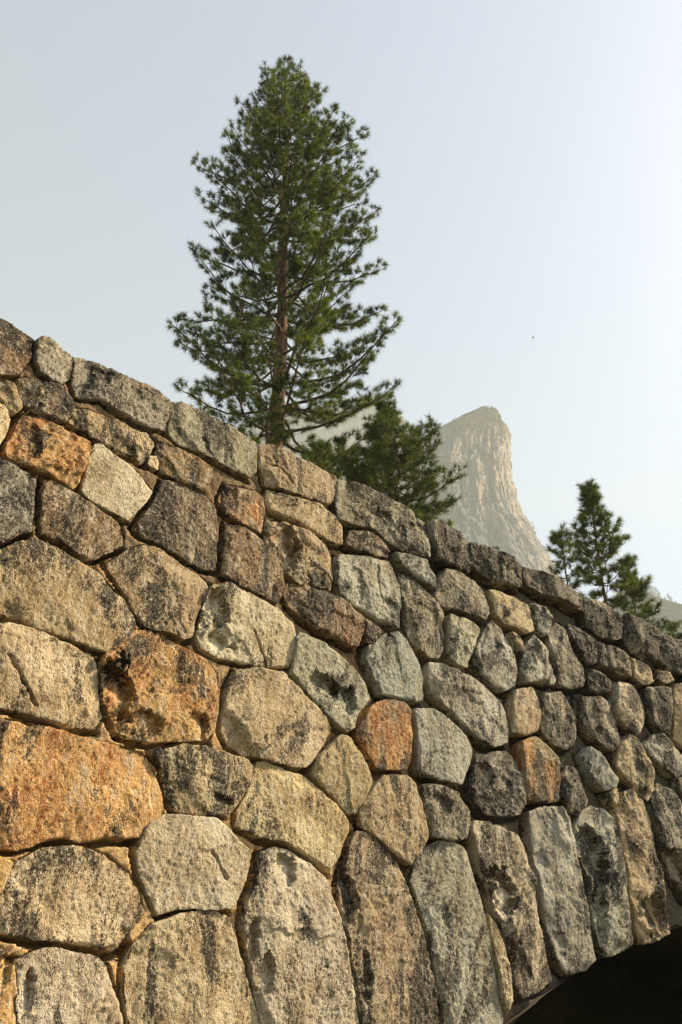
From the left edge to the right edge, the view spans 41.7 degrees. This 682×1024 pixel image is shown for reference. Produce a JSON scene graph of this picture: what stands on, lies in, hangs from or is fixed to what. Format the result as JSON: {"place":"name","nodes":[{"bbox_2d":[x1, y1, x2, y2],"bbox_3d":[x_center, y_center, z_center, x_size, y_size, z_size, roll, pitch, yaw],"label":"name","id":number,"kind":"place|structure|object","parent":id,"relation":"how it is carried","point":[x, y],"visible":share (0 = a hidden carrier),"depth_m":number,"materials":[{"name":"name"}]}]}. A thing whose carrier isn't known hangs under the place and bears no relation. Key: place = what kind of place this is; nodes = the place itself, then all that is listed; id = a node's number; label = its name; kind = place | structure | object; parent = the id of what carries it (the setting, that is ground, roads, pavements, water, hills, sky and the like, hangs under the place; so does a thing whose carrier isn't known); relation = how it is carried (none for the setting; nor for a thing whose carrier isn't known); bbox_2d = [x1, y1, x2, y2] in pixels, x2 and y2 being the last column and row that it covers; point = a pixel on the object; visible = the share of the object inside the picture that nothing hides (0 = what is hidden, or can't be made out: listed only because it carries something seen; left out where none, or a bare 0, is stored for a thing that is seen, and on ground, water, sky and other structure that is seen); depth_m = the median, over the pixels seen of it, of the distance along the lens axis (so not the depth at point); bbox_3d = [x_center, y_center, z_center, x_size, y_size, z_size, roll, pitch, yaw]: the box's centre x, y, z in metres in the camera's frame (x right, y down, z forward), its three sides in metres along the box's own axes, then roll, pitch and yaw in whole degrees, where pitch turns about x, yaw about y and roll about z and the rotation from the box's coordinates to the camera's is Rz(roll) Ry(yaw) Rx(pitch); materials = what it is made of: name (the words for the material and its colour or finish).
{"place":"outdoors","nodes":[
{"label":"outdoors","id":0,"kind":"place"},
{"bbox_2d":[245,397,415,498],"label":"cliff","id":1,"kind":"structure","parent":0,"point":[325,434],"depth_m":1729.62,"materials":[{"name":"stone"}]},
{"bbox_2d":[0,0,681,603],"label":"sky","id":2,"kind":"structure","parent":0,"point":[527,154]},
{"bbox_2d":[413,405,559,577],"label":"mountain peak","id":3,"kind":"structure","parent":0,"point":[487,510],"depth_m":1095.13,"materials":[{"name":"stone"}]},
{"bbox_2d":[513,958,681,1023],"bbox_3d":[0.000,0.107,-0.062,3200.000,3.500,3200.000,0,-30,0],"label":"archway opening","id":4,"kind":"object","parent":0,"point":[608,991],"depth_m":15.12,"materials":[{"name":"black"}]},
{"bbox_2d":[164,55,404,477],"bbox_3d":[-1.659,-2.543,24.134,6.815,31.941,7.214,0,-30,0],"label":"pine tree","id":5,"kind":"object","parent":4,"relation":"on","point":[320,317],"visible":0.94,"depth_m":25.85,"materials":[{"name":"green plant"}]},
{"bbox_2d":[302,438,343,479],"bbox_3d":[-0.330,4.340,18.782,1.879,14.668,1.829,-8,-31,13],"label":"pine tree","id":6,"kind":"object","parent":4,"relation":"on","point":[320,446],"visible":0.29,"depth_m":22.03,"materials":[{"name":"green plant"}]},
{"bbox_2d":[0,318,681,1023],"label":"stone bridge","id":7,"kind":"structure","parent":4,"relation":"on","point":[286,736],"depth_m":6.44,"materials":[{"name":"stone"}]},
{"bbox_2d":[311,390,467,528],"bbox_3d":[1.044,3.483,17.407,3.417,14.778,3.506,-23,-37,34],"label":"pine tree","id":8,"kind":"object","parent":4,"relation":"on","point":[382,428],"visible":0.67,"depth_m":19.42,"materials":[{"name":"green plant"}]},
{"bbox_2d":[544,521,586,596],"bbox_3d":[5.605,5.900,19.899,1.042,13.082,1.084,-10,-31,16],"label":"pine tree","id":9,"kind":"object","parent":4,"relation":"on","point":[556,536],"visible":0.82,"depth_m":22.59,"materials":[{"name":"green plant"}]},
{"bbox_2d":[568,477,662,625],"bbox_3d":[7.044,5.623,21.488,2.384,15.152,2.590,0,-30,0],"label":"pine tree","id":10,"kind":"object","parent":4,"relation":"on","point":[590,494],"visible":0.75,"depth_m":23.71,"materials":[{"name":"green plant"}]},
{"bbox_2d":[615,553,673,636],"bbox_3d":[8.232,6.939,21.990,1.501,13.372,1.778,0,-30,0],"label":"pine tree","id":11,"kind":"object","parent":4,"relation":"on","point":[647,604],"visible":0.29,"depth_m":24.58,"materials":[{"name":"green plant"}]},
{"bbox_2d":[659,616,681,639],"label":"pine tree","id":12,"kind":"object","parent":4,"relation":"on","point":[675,625],"visible":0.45,"depth_m":25.71,"materials":[{"name":"green plant"}]},
{"bbox_2d":[613,571,681,639],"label":"ridge","id":13,"kind":"structure","parent":0,"point":[673,614],"depth_m":1213.19,"materials":[{"name":"green plant"}]},
{"bbox_2d":[641,586,681,640],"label":"conifer forest","id":14,"kind":"object","parent":13,"relation":"on","point":[658,596],"visible":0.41,"depth_m":1145.88,"materials":[{"name":"plant"}]}
]}

